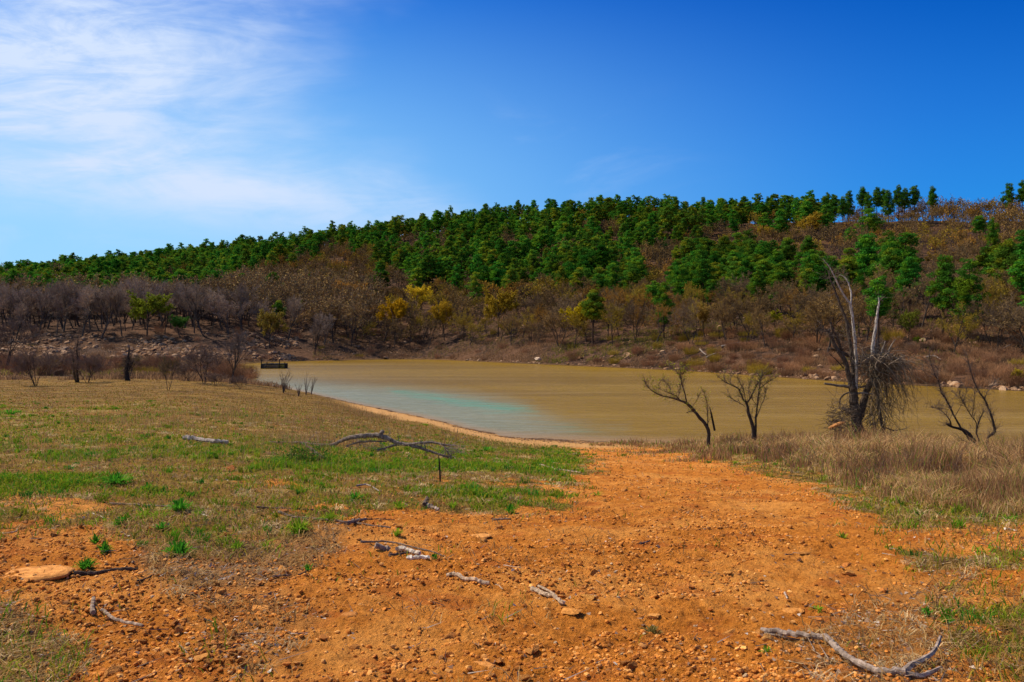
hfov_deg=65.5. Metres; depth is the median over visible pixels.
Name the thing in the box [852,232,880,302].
pine tree
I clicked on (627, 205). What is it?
pine tree
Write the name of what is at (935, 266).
bare tree
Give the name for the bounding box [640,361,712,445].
bare tree
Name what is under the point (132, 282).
bare tree
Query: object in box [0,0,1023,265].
sky
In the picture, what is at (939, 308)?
bare tree
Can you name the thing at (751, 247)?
pine tree
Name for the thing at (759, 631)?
stone
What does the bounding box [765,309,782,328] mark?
budding tree
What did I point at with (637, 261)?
pine tree
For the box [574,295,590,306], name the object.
bare tree
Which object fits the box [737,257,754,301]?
pine tree
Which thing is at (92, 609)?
log
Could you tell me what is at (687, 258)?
pine tree
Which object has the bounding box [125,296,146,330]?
bare tree
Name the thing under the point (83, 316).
bare tree
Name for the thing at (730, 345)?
brush
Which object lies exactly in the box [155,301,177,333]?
bare tree
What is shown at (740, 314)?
bare tree
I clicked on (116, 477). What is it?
grass tuft
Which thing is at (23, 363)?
bare tree
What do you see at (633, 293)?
bare tree
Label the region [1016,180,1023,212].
pine tree
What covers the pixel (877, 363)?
dead tree
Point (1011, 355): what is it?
brush
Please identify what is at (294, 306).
bare tree
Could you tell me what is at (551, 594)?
rotten wood
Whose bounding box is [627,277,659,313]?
bare tree
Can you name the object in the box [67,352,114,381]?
bare tree
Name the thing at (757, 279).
pine tree
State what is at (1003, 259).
pine tree
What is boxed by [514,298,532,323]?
bare tree
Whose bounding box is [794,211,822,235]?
budding tree
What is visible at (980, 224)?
pine tree
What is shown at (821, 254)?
pine tree
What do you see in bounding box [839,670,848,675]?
stone
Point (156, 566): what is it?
stone
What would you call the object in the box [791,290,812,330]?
bare tree
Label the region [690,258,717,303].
pine tree
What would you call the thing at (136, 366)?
brush
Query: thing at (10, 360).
brush
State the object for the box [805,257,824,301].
pine tree
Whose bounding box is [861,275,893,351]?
pine tree
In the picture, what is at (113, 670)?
stone
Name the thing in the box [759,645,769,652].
grass tuft
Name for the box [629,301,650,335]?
bare tree
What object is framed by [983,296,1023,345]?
bare tree
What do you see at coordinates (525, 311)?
bare tree
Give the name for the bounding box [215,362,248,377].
brush
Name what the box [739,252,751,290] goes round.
pine tree
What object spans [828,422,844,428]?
broken branch
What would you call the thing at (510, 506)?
grass tuft
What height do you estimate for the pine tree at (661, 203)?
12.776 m
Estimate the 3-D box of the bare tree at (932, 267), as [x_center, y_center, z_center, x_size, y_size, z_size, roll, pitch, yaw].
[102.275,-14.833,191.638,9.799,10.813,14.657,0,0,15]
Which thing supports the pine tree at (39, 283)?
on the ground at (792, 571)
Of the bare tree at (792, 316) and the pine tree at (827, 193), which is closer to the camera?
the bare tree at (792, 316)
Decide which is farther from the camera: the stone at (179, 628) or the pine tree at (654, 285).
the pine tree at (654, 285)
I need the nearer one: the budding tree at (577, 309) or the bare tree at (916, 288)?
the bare tree at (916, 288)
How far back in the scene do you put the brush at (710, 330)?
169.01 m
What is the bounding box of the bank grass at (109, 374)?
[0,298,1023,389]
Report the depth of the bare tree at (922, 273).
159.15 m
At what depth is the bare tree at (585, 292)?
235.19 m
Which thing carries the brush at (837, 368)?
on the ground at (792, 571)
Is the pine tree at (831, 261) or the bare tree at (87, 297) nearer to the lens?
the pine tree at (831, 261)
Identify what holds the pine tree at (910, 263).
on the ground at (792, 571)
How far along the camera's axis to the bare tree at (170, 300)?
224.03 m
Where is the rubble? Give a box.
[0,220,1023,390]
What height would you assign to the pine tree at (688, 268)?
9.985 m
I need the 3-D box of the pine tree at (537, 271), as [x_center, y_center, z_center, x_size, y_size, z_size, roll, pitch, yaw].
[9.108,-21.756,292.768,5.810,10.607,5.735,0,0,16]
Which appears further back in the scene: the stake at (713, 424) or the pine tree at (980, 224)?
the pine tree at (980, 224)
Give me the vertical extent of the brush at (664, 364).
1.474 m
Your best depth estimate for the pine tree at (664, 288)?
178.93 m
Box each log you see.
[73,567,137,575]
[90,596,95,614]
[182,435,228,443]
[422,496,428,506]
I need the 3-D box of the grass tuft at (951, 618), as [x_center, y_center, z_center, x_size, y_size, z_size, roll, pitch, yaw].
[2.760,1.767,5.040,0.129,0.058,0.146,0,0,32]
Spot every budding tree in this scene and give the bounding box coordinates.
[125,289,175,336]
[168,314,189,336]
[256,308,291,347]
[335,280,372,296]
[375,295,408,332]
[403,284,433,314]
[429,298,453,339]
[481,286,519,336]
[558,296,598,341]
[693,300,716,336]
[753,225,775,238]
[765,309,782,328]
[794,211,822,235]
[896,309,921,340]
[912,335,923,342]
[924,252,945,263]
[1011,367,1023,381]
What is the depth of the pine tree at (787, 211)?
346.98 m
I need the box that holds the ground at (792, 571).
[0,221,1023,681]
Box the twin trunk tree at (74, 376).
[58,325,92,381]
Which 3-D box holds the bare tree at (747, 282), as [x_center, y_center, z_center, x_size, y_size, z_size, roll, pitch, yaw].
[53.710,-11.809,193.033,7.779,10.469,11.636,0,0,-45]
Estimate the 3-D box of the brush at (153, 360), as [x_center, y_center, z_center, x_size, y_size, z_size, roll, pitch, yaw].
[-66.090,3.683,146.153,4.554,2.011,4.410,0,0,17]
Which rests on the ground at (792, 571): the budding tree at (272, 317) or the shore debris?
the budding tree at (272, 317)
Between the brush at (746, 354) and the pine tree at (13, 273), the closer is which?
the brush at (746, 354)
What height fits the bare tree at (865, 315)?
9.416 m
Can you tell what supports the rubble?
on the ground at (792, 571)
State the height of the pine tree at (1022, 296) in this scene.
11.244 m
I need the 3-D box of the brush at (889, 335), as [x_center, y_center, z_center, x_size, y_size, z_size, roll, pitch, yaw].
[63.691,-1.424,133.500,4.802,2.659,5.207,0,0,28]
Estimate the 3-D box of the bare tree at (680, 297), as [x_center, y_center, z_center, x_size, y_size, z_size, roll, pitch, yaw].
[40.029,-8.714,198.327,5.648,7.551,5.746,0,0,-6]
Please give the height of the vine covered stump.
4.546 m
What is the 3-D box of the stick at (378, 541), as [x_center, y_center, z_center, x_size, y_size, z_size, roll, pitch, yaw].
[-0.992,1.929,7.482,0.902,0.068,0.190,0,0,21]
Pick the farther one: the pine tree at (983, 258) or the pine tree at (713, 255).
the pine tree at (713, 255)
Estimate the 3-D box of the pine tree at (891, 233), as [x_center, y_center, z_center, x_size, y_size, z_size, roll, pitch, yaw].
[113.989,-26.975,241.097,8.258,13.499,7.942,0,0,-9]
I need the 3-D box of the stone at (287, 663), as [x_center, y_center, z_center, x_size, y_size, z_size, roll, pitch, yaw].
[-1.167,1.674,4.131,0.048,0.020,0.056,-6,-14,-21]
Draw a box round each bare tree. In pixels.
[0,281,17,324]
[0,284,14,323]
[0,286,28,335]
[0,296,9,310]
[0,311,44,367]
[1,287,41,331]
[6,300,33,323]
[7,349,61,385]
[10,288,39,329]
[11,302,31,337]
[13,286,38,324]
[25,288,48,329]
[29,284,66,332]
[36,283,73,328]
[40,278,64,328]
[41,280,87,331]
[43,294,63,326]
[46,300,74,334]
[48,277,82,327]
[62,289,81,326]
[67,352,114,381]
[68,284,100,329]
[74,304,86,326]
[76,283,99,336]
[77,285,117,328]
[78,300,103,330]
[89,284,130,337]
[100,284,113,325]
[105,284,130,335]
[111,280,152,323]
[114,292,129,330]
[120,275,150,324]
[124,287,146,325]
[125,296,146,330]
[127,276,161,329]
[146,284,166,327]
[153,279,181,326]
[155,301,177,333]
[158,354,181,390]
[161,294,174,328]
[166,280,202,326]
[174,280,215,334]
[175,297,193,319]
[176,289,216,332]
[177,282,193,326]
[177,343,227,383]
[200,292,226,329]
[201,289,234,325]
[204,286,225,328]
[204,297,238,334]
[213,328,260,375]
[216,281,260,326]
[220,297,250,330]
[226,287,260,330]
[248,303,268,330]
[253,298,276,332]
[284,297,305,338]
[309,315,331,354]
[314,311,335,344]
[448,307,474,340]
[465,322,487,344]
[475,316,493,335]
[493,311,520,345]
[494,322,513,340]
[505,308,523,332]
[509,307,537,337]
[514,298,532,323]
[520,303,542,325]
[522,318,547,341]
[527,291,550,321]
[529,289,557,313]
[532,304,547,332]
[536,304,590,345]
[537,293,572,315]
[549,301,570,328]
[551,293,583,329]
[558,287,586,305]
[558,314,569,337]
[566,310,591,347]
[573,275,596,297]
[574,284,595,306]
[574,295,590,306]
[593,283,616,301]
[595,286,633,308]
[597,309,613,337]
[598,286,615,302]
[599,287,622,304]
[600,303,625,344]
[604,296,620,330]
[606,299,626,335]
[610,300,650,340]
[611,284,629,307]
[622,282,647,310]
[625,285,652,321]
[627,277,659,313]
[629,276,645,306]
[629,293,653,326]
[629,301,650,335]
[648,301,685,342]
[650,307,668,329]
[651,280,674,304]
[663,291,682,316]
[667,292,681,318]
[667,302,704,343]
[669,298,688,325]
[679,295,694,326]
[681,281,705,305]
[682,297,705,337]
[698,290,720,312]
[704,284,781,335]
[707,271,751,301]
[709,295,747,340]
[710,293,740,331]
[714,279,744,302]
[717,287,755,323]
[720,301,747,330]
[742,309,763,341]
[748,305,773,348]
[763,278,806,318]
[767,280,803,325]
[771,304,806,340]
[772,291,846,342]
[779,287,806,323]
[791,266,812,293]
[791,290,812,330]
[802,298,821,333]
[802,304,838,336]
[805,264,848,294]
[805,283,828,325]
[806,289,871,351]
[819,284,846,320]
[826,285,870,331]
[830,278,861,305]
[833,283,870,336]
[839,296,898,341]
[858,281,893,316]
[864,263,900,288]
[883,286,929,328]
[902,268,947,326]
[908,242,922,255]
[908,270,932,306]
[912,260,972,293]
[917,251,929,267]
[921,255,958,273]
[922,291,955,317]
[930,244,958,263]
[933,270,1002,323]
[935,302,982,353]
[944,238,980,256]
[946,245,967,266]
[948,254,979,275]
[949,277,996,315]
[950,291,1019,348]
[952,266,990,298]
[954,252,976,270]
[970,279,1020,327]
[971,240,992,255]
[983,264,1022,318]
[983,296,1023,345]
[987,265,1022,314]
[992,275,1005,307]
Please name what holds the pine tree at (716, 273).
on the ground at (792, 571)
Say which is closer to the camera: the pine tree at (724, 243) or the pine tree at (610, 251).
the pine tree at (724, 243)
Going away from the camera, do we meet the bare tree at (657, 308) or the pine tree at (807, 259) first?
the bare tree at (657, 308)
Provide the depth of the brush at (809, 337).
142.13 m
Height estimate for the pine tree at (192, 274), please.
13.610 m
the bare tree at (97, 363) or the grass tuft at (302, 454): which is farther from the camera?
the bare tree at (97, 363)
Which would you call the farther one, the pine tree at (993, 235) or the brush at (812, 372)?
the pine tree at (993, 235)
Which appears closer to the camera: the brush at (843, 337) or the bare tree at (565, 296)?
the brush at (843, 337)
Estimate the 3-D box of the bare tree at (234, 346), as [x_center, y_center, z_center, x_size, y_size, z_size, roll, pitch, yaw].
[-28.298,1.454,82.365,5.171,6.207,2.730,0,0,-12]
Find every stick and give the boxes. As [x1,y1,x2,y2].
[100,608,143,626]
[108,502,239,510]
[257,506,313,509]
[272,574,290,577]
[278,510,390,527]
[345,518,366,524]
[356,484,378,490]
[360,540,445,556]
[446,572,489,584]
[492,517,510,520]
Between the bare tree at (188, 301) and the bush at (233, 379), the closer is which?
the bush at (233, 379)
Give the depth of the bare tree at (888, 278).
159.15 m
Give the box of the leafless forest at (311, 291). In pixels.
[0,194,1023,348]
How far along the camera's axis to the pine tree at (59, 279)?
275.24 m
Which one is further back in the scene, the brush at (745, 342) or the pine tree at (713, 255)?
the pine tree at (713, 255)
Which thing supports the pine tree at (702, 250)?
on the ground at (792, 571)
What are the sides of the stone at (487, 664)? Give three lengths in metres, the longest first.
0.156 x 0.122 x 0.026 m
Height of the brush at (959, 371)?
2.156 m
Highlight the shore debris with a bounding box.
[307,392,636,444]
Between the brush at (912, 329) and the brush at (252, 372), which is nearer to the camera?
the brush at (252, 372)
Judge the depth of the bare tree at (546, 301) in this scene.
228.30 m
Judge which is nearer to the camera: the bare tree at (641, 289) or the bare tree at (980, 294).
the bare tree at (980, 294)
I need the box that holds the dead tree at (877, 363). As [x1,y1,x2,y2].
[815,255,947,436]
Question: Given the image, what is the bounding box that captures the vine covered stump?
[115,344,137,380]
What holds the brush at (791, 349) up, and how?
on the ground at (792, 571)
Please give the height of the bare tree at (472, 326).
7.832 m
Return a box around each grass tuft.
[3,407,19,414]
[71,556,99,569]
[84,471,136,485]
[88,533,101,543]
[96,540,114,553]
[111,517,127,526]
[150,520,167,529]
[160,537,194,556]
[164,496,194,511]
[226,540,246,551]
[263,434,346,462]
[281,517,314,533]
[302,563,312,570]
[320,510,343,522]
[346,490,363,499]
[391,528,402,535]
[392,499,408,508]
[447,500,461,508]
[505,503,516,513]
[638,625,662,633]
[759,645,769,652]
[809,605,823,612]
[836,531,847,537]
[922,606,934,616]
[937,616,955,623]
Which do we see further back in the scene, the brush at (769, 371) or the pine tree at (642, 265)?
the pine tree at (642, 265)
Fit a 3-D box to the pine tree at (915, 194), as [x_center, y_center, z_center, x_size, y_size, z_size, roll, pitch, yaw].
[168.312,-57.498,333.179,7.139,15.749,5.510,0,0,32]
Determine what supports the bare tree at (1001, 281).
on the ground at (792, 571)
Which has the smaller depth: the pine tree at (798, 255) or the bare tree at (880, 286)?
the bare tree at (880, 286)
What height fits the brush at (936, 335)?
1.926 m
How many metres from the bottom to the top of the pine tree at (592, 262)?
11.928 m
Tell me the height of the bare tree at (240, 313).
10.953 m
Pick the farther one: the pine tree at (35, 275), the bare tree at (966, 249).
the pine tree at (35, 275)
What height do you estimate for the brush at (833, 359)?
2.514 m
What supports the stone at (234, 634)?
on the ground at (792, 571)
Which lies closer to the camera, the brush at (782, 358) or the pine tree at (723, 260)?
the brush at (782, 358)
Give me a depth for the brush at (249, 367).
143.43 m
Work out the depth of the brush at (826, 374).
112.53 m
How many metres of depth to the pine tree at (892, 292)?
145.39 m
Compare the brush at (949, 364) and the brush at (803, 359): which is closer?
the brush at (949, 364)
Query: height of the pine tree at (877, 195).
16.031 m
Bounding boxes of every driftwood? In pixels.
[374,542,390,551]
[388,551,408,556]
[395,546,420,554]
[406,555,429,559]
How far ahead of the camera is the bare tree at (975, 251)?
232.40 m
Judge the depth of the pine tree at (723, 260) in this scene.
231.00 m
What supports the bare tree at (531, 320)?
on the ground at (792, 571)
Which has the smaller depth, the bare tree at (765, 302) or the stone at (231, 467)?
the stone at (231, 467)
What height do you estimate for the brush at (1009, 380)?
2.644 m
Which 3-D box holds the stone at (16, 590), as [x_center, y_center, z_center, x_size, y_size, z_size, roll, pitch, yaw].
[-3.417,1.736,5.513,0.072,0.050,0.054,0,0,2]
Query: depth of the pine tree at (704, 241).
269.57 m
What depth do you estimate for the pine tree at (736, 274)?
205.57 m
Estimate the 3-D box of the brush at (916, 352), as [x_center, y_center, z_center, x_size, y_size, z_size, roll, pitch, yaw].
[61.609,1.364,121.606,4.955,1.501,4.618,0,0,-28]
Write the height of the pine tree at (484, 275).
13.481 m
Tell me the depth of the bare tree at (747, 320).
151.08 m
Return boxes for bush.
[38,352,74,366]
[121,354,141,374]
[169,362,204,377]
[203,372,228,385]
[228,375,250,388]
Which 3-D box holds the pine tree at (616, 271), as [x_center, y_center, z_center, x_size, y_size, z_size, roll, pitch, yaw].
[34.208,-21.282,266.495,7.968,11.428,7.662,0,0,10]
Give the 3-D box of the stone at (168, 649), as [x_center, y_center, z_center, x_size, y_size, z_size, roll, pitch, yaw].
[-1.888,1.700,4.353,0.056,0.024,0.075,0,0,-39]
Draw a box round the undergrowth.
[0,320,682,360]
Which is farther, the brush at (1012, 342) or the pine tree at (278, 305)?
the pine tree at (278, 305)
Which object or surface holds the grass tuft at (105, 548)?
on the ground at (792, 571)
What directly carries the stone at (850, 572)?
on the ground at (792, 571)
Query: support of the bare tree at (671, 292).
on the ground at (792, 571)
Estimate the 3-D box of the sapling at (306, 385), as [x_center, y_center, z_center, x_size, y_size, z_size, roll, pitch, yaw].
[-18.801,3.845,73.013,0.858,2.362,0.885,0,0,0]
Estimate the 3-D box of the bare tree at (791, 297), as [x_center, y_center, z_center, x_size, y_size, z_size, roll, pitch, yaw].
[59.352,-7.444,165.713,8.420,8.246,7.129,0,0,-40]
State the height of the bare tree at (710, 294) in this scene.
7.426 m
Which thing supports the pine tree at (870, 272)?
on the ground at (792, 571)
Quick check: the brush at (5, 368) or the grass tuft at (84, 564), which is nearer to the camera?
the grass tuft at (84, 564)
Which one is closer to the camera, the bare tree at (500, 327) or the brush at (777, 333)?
the brush at (777, 333)
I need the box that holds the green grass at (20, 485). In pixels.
[0,377,1023,681]
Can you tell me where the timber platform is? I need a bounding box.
[261,359,287,368]
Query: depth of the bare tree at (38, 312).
222.75 m
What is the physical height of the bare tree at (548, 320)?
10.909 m
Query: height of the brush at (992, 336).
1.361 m
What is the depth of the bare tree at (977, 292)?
135.75 m
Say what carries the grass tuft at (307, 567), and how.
on the ground at (792, 571)
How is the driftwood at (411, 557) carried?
on the ground at (792, 571)
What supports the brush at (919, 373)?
on the ground at (792, 571)
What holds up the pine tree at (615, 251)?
on the ground at (792, 571)
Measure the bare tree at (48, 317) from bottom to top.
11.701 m
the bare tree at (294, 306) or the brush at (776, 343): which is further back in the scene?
the bare tree at (294, 306)
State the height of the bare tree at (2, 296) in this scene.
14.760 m
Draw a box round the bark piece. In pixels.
[425,503,439,510]
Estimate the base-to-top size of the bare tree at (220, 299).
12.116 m
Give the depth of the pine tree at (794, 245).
259.44 m
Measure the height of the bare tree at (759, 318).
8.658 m
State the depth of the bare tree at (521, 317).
229.72 m
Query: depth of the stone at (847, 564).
6.94 m
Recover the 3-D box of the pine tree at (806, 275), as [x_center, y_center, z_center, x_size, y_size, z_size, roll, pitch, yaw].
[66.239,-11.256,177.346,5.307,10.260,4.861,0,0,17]
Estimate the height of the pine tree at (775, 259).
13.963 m
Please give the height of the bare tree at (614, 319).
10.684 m
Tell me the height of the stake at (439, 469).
0.531 m
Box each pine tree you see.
[1,268,27,284]
[25,272,37,280]
[29,274,46,287]
[33,280,45,290]
[50,275,68,285]
[105,275,119,288]
[167,269,192,314]
[188,273,200,283]
[271,300,286,333]
[459,275,467,289]
[464,271,483,308]
[469,265,492,296]
[485,261,505,290]
[500,274,510,289]
[502,267,518,287]
[517,268,529,297]
[529,268,539,283]
[530,268,543,282]
[539,260,550,280]
[542,254,559,277]
[553,261,576,290]
[553,265,567,299]
[562,251,577,267]
[565,258,575,270]
[568,267,586,293]
[568,274,580,294]
[572,245,581,267]
[574,247,595,271]
[574,254,593,276]
[578,268,592,290]
[579,289,607,345]
[586,250,604,273]
[590,273,611,293]
[592,242,611,264]
[592,267,606,286]
[602,248,617,269]
[602,262,624,293]
[608,261,621,285]
[609,246,619,260]
[617,264,627,291]
[620,263,641,301]
[622,200,629,214]
[622,248,632,262]
[623,257,651,286]
[625,247,646,268]
[634,255,649,278]
[644,280,667,314]
[651,282,675,337]
[657,199,663,209]
[664,258,689,304]
[665,266,689,309]
[670,264,694,302]
[671,245,682,261]
[672,237,696,257]
[673,196,680,208]
[684,253,693,263]
[684,263,693,283]
[687,250,698,271]
[689,244,710,274]
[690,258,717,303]
[693,238,702,250]
[696,264,718,304]
[698,197,706,210]
[699,238,710,258]
[703,279,716,303]
[707,238,715,252]
[707,251,720,276]
[710,235,733,254]
[710,261,721,304]
[711,251,725,271]
[715,276,724,305]
[717,254,729,276]
[719,250,742,264]
[721,256,737,278]
[723,244,739,255]
[726,261,742,287]
[730,267,745,299]
[731,232,743,251]
[735,246,746,257]
[737,228,758,246]
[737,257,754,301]
[738,238,755,254]
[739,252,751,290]
[743,240,757,256]
[746,269,766,312]
[747,240,772,258]
[749,258,773,292]
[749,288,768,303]
[750,253,768,264]
[757,240,787,261]
[762,270,791,313]
[766,261,793,310]
[768,249,789,299]
[780,237,797,259]
[784,203,791,219]
[786,260,794,271]
[788,237,796,261]
[788,252,803,273]
[789,268,801,308]
[795,267,807,295]
[797,249,821,272]
[798,267,815,291]
[799,235,817,256]
[802,265,837,298]
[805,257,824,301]
[816,250,826,264]
[822,192,830,205]
[823,255,842,288]
[828,194,839,222]
[835,256,859,292]
[837,196,848,233]
[841,247,856,257]
[842,227,857,252]
[844,190,855,219]
[851,269,869,300]
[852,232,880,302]
[853,207,885,234]
[856,186,867,223]
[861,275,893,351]
[862,192,875,211]
[865,241,906,287]
[866,260,876,280]
[869,268,889,285]
[870,247,902,284]
[873,186,883,215]
[876,230,899,251]
[876,241,903,262]
[879,188,889,218]
[881,190,895,227]
[882,231,924,302]
[887,287,903,323]
[893,185,904,223]
[893,256,926,318]
[894,256,919,304]
[897,187,910,213]
[908,185,921,211]
[924,254,958,334]
[926,186,937,222]
[943,257,991,340]
[969,215,986,247]
[975,246,996,303]
[980,246,1013,306]
[984,217,1001,247]
[985,240,1019,284]
[999,182,1017,207]
[1005,249,1023,291]
[1014,229,1023,255]
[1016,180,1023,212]
[1017,295,1023,305]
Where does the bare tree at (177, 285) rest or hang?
on the ground at (792, 571)
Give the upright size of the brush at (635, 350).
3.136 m
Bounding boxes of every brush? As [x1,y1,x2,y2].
[0,351,25,366]
[0,362,15,370]
[6,351,41,372]
[7,367,27,374]
[31,356,71,375]
[56,360,82,373]
[84,352,111,360]
[97,363,112,370]
[106,362,135,368]
[109,356,126,364]
[110,352,132,362]
[121,363,158,370]
[137,360,162,369]
[138,365,157,371]
[140,357,160,363]
[145,353,163,362]
[161,350,184,366]
[203,358,230,373]
[209,360,240,374]
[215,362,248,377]
[233,365,261,377]
[237,369,260,379]
[241,363,256,370]
[591,357,602,361]
[607,349,618,354]
[607,357,619,363]
[619,362,628,366]
[629,341,645,354]
[639,358,656,365]
[647,354,659,360]
[651,341,664,347]
[657,361,669,366]
[664,340,675,344]
[666,354,681,360]
[673,341,693,348]
[676,332,691,341]
[679,359,687,365]
[681,345,699,354]
[685,356,709,365]
[690,364,706,369]
[701,324,715,334]
[703,360,726,371]
[705,347,721,353]
[707,331,723,337]
[707,352,721,361]
[714,347,725,355]
[717,339,735,344]
[721,337,742,350]
[724,358,737,363]
[725,329,743,333]
[725,332,736,337]
[728,351,738,358]
[728,361,746,370]
[737,331,756,335]
[740,340,760,344]
[741,342,757,348]
[741,351,756,357]
[744,354,764,366]
[745,361,768,373]
[754,346,770,350]
[758,358,774,367]
[761,366,774,374]
[762,353,777,357]
[764,334,780,341]
[766,338,787,347]
[772,327,791,337]
[776,354,788,361]
[776,361,793,367]
[778,328,795,338]
[778,367,793,375]
[779,361,804,371]
[786,345,803,351]
[790,339,808,347]
[791,351,817,365]
[793,344,813,357]
[801,339,818,350]
[802,334,827,343]
[802,366,815,371]
[806,367,821,374]
[815,370,835,377]
[819,338,846,345]
[819,349,832,356]
[823,352,841,364]
[830,365,844,370]
[838,328,852,340]
[880,327,905,339]
[880,341,908,348]
[884,328,904,333]
[886,336,903,344]
[886,348,911,357]
[897,327,914,333]
[900,347,928,354]
[903,340,920,351]
[904,353,926,360]
[906,330,925,340]
[907,340,932,346]
[908,369,945,383]
[908,370,926,377]
[914,327,928,334]
[914,366,943,373]
[915,356,945,363]
[926,328,944,338]
[928,369,954,382]
[929,341,952,349]
[930,350,955,358]
[938,333,960,342]
[944,354,979,365]
[944,358,967,370]
[944,361,979,374]
[956,344,971,352]
[960,344,991,358]
[961,374,994,386]
[962,364,998,378]
[963,344,993,357]
[970,341,996,347]
[974,361,993,369]
[977,348,1002,364]
[980,364,1015,381]
[982,352,1002,360]
[988,333,1006,339]
[989,341,1021,355]
[989,361,1023,380]
[991,347,1016,354]
[992,361,1018,368]
[997,324,1021,333]
[997,362,1013,371]
[999,364,1023,386]
[1001,351,1023,358]
[1004,338,1020,344]
[1007,358,1023,365]
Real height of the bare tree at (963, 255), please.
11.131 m
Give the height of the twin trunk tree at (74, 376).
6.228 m
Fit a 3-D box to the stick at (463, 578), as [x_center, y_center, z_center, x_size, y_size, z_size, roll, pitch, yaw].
[-0.356,1.857,6.228,0.461,0.072,0.079,0,0,42]
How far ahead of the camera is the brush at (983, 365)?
104.82 m
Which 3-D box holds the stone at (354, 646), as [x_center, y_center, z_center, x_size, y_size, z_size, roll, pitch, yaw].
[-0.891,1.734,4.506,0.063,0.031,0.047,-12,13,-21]
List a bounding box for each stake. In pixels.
[438,455,440,480]
[709,406,715,430]
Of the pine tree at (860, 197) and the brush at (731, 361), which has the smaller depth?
the brush at (731, 361)
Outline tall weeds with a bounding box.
[0,380,1023,523]
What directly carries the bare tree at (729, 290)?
on the ground at (792, 571)
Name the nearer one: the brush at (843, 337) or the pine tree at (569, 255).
the brush at (843, 337)
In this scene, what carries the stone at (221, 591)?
on the ground at (792, 571)
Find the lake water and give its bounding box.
[231,359,1023,446]
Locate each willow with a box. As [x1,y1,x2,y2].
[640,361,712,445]
[707,365,780,441]
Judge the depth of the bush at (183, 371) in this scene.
86.65 m
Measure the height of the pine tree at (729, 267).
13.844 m
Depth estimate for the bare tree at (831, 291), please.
165.03 m
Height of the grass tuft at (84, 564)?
0.116 m
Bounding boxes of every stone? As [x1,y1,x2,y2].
[2,565,74,581]
[12,588,23,593]
[103,665,121,677]
[126,627,135,630]
[147,564,163,568]
[162,648,172,653]
[174,625,183,633]
[193,653,209,660]
[203,658,213,664]
[208,640,220,643]
[217,588,225,593]
[226,465,234,471]
[227,631,237,638]
[250,605,269,610]
[278,565,286,571]
[282,661,291,665]
[319,634,328,639]
[341,612,356,616]
[349,644,359,649]
[444,632,455,638]
[444,652,453,657]
[471,533,491,537]
[473,661,494,669]
[496,658,503,663]
[516,674,531,680]
[525,648,532,653]
[532,645,538,653]
[561,608,582,614]
[580,594,594,599]
[590,569,597,575]
[620,660,629,665]
[625,661,637,670]
[647,613,659,618]
[722,628,735,634]
[746,579,755,584]
[755,629,763,633]
[762,633,774,641]
[782,608,804,612]
[792,658,803,667]
[837,664,849,671]
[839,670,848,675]
[842,562,850,566]
[843,570,854,575]
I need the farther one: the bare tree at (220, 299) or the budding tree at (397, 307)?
the budding tree at (397, 307)
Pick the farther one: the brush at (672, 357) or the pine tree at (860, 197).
the pine tree at (860, 197)
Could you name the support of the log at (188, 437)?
on the ground at (792, 571)
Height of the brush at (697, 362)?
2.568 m
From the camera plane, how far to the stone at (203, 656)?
4.19 m
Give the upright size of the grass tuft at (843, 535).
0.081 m
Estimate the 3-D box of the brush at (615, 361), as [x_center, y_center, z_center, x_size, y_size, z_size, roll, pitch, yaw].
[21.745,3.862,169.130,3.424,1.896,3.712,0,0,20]
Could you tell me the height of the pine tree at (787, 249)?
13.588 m
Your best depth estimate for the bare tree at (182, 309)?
239.61 m
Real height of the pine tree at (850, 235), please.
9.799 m
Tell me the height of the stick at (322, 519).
0.064 m
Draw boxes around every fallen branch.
[269,425,465,459]
[760,627,942,678]
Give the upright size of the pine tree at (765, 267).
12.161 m
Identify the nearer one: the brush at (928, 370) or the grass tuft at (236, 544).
the grass tuft at (236, 544)
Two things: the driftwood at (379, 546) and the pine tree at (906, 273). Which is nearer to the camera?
the driftwood at (379, 546)
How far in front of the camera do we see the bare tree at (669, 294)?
200.87 m
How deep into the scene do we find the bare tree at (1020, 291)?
139.51 m
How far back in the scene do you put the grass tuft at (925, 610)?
5.20 m
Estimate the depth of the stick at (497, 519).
9.59 m
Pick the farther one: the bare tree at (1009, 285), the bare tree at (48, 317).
the bare tree at (48, 317)
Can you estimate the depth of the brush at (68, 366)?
105.20 m
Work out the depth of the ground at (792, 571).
7.23 m
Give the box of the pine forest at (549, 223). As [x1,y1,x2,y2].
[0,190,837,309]
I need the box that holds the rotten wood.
[530,585,565,603]
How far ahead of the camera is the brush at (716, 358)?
146.44 m
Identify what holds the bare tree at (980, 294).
on the ground at (792, 571)
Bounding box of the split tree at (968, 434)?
[918,346,1006,447]
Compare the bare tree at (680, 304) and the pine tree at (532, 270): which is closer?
the bare tree at (680, 304)
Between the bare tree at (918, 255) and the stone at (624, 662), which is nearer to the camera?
the stone at (624, 662)
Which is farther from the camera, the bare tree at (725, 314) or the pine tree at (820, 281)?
the pine tree at (820, 281)
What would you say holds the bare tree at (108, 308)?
on the ground at (792, 571)
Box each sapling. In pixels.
[279,369,294,392]
[304,372,310,394]
[311,376,316,394]
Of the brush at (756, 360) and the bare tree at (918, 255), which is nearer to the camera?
the brush at (756, 360)
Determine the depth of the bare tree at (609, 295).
219.70 m

